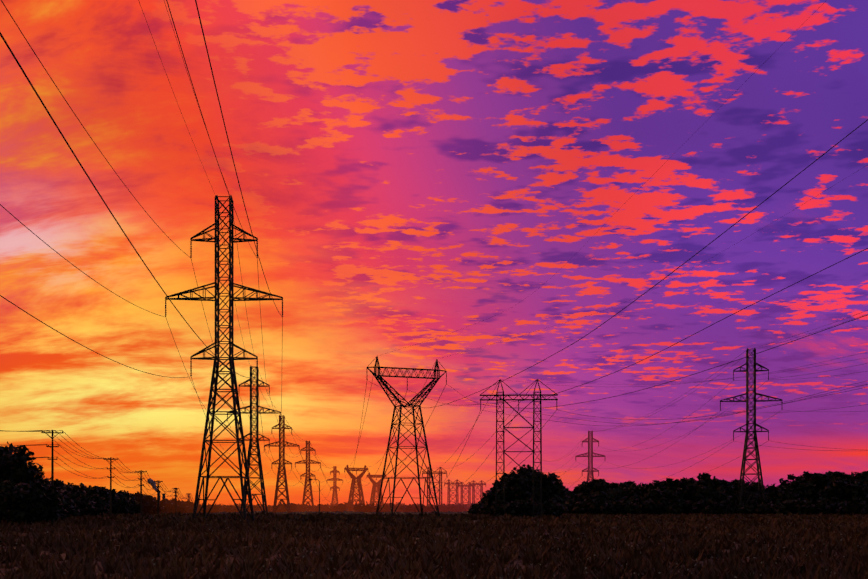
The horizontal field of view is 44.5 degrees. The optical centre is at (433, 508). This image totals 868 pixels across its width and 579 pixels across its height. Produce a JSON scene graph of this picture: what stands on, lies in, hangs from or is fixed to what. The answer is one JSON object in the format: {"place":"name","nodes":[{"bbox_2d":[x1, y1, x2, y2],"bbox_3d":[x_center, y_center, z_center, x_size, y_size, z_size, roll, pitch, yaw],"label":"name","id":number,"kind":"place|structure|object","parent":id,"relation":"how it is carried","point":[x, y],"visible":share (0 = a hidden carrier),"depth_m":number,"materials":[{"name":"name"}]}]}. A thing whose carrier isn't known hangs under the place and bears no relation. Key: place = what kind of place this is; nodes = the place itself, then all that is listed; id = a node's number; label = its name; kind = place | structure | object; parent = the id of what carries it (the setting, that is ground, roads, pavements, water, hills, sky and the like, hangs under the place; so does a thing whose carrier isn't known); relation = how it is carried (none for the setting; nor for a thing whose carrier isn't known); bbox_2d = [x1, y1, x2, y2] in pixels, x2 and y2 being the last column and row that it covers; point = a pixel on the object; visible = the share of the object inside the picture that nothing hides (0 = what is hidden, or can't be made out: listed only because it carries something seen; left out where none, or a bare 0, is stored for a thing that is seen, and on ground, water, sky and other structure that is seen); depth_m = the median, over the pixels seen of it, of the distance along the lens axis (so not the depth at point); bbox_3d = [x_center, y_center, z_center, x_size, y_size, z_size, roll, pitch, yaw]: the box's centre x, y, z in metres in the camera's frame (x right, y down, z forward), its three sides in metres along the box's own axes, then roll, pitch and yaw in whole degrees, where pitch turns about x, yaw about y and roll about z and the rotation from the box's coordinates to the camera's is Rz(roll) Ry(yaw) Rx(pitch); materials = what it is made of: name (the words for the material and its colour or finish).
{"place":"outdoors","nodes":[
{"label":"outdoors","id":0,"kind":"place"},
{"bbox_2d":[0,510,867,578],"bbox_3d":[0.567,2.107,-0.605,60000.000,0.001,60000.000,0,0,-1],"label":"ground","id":1,"kind":"structure","parent":0,"point":[63,555],"depth_m":53.32,"materials":[{"name":"brown plant"}]},
{"bbox_2d":[41,430,63,525],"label":"utility pole","id":2,"kind":"object","parent":1,"relation":"on","point":[52,459],"visible":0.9,"depth_m":126.25,"materials":[{"name":"brown wood"}]},
{"bbox_2d":[0,441,219,524],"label":"tree","id":3,"kind":"object","parent":1,"relation":"on","point":[35,495],"depth_m":127.61,"materials":[{"name":"black plant"}]},
{"bbox_2d":[103,457,117,516],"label":"utility pole","id":4,"kind":"object","parent":1,"relation":"on","point":[110,477],"visible":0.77,"depth_m":183.56,"materials":[{"name":"brown wood"}]},
{"bbox_2d":[135,470,146,514],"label":"utility pole","id":5,"kind":"object","parent":1,"relation":"on","point":[140,473],"visible":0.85,"depth_m":245.68,"materials":[{"name":"brown wood"}]},
{"bbox_2d":[154,480,161,513],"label":"utility pole","id":6,"kind":"object","parent":1,"relation":"on","point":[158,486],"visible":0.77,"depth_m":333.71,"materials":[{"name":"brown wood"}]},
{"bbox_2d":[173,488,178,511],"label":"utility pole","id":7,"kind":"object","parent":1,"relation":"on","point":[175,492],"visible":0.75,"depth_m":449.60,"materials":[{"name":"brown wood"}]},
{"bbox_2d":[0,430,199,501],"bbox_3d":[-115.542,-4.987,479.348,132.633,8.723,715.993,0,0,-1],"label":"pole lines","id":8,"kind":"object","parent":7,"relation":"attached to","point":[101,468],"visible":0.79,"depth_m":167.23,"materials":[{"name":"black metal"}]},
{"bbox_2d":[165,195,282,520],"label":"pylon","id":9,"kind":"object","parent":1,"relation":"on","point":[217,343],"visible":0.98,"depth_m":163.27,"materials":[{"name":"metal"}]},
{"bbox_2d":[227,366,280,513],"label":"pylon","id":10,"kind":"object","parent":1,"relation":"on","point":[257,434],"visible":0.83,"depth_m":357.70,"materials":[{"name":"metal"}]},
{"bbox_2d":[264,415,299,512],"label":"pylon","id":11,"kind":"object","parent":1,"relation":"on","point":[283,463],"visible":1,"depth_m":547.14,"materials":[{"name":"metal"}]},
{"bbox_2d":[295,440,320,511],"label":"pylon","id":12,"kind":"object","parent":1,"relation":"on","point":[308,450],"visible":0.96,"depth_m":753.11,"materials":[{"name":"metal"}]},
{"bbox_2d":[308,479,319,515],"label":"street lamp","id":13,"kind":"object","parent":1,"relation":"on","point":[319,493],"visible":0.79,"depth_m":265.80,"materials":[{"name":"metal"}]},
{"bbox_2d":[326,466,342,503],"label":"pylon","id":14,"kind":"object","parent":1,"relation":"on","point":[334,471],"visible":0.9,"depth_m":1206.45,"materials":[{"name":"metal"}]},
{"bbox_2d":[200,501,478,511],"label":"trees","id":15,"kind":"object","parent":1,"relation":"on","point":[402,507],"depth_m":683.69,"materials":[{"name":"brown plant"}]},
{"bbox_2d":[344,465,367,505],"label":"pylon","id":16,"kind":"object","parent":1,"relation":"on","point":[353,485],"visible":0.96,"depth_m":871.68,"materials":[{"name":"metal"}]},
{"bbox_2d":[366,472,386,505],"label":"pylon","id":17,"kind":"object","parent":1,"relation":"on","point":[375,489],"visible":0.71,"depth_m":1054.64,"materials":[{"name":"metal"}]},
{"bbox_2d":[366,356,446,516],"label":"pylon","id":18,"kind":"object","parent":1,"relation":"on","point":[431,384],"visible":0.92,"depth_m":251.57,"materials":[{"name":"metal"}]},
{"bbox_2d":[0,0,867,500],"bbox_3d":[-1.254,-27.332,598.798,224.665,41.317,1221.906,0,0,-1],"label":"conductors","id":19,"kind":"object","parent":18,"relation":"on","point":[428,340],"visible":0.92,"depth_m":129.88,"materials":[{"name":"black metal"}]},
{"bbox_2d":[422,467,446,511],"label":"pylon","id":20,"kind":"object","parent":1,"relation":"on","point":[438,482],"visible":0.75,"depth_m":708.46,"materials":[{"name":"metal"}]},
{"bbox_2d":[444,479,461,503],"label":"pylon","id":21,"kind":"object","parent":1,"relation":"on","point":[456,490],"visible":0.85,"depth_m":1012.88,"materials":[{"name":"metal"}]},
{"bbox_2d":[458,482,473,503],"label":"pylon","id":22,"kind":"object","parent":1,"relation":"on","point":[468,490],"visible":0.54,"depth_m":1108.14,"materials":[{"name":"metal"}]},
{"bbox_2d":[469,480,485,502],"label":"pylon","id":23,"kind":"object","parent":1,"relation":"on","point":[474,489],"visible":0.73,"depth_m":1043.11,"materials":[{"name":"metal"}]},
{"bbox_2d":[480,379,557,516],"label":"pylon","id":24,"kind":"object","parent":1,"relation":"on","point":[503,400],"visible":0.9,"depth_m":228.00,"materials":[{"name":"metal"}]},
{"bbox_2d":[575,430,605,481],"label":"pylon","id":25,"kind":"object","parent":1,"relation":"on","point":[589,473],"visible":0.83,"depth_m":657.15,"materials":[{"name":"metal"}]},
{"bbox_2d":[467,464,867,517],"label":"tree","id":26,"kind":"object","parent":1,"relation":"on","point":[797,495],"depth_m":310.28,"materials":[{"name":"black plant"}]},
{"bbox_2d":[720,348,782,504],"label":"pylon","id":27,"kind":"object","parent":1,"relation":"on","point":[757,473],"visible":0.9,"depth_m":318.18,"materials":[{"name":"metal"}]},
{"bbox_2d":[0,0,867,505],"label":"sky","id":28,"kind":"structure","parent":0,"point":[410,173],"materials":[{"name":"multicoloured"}]}
]}

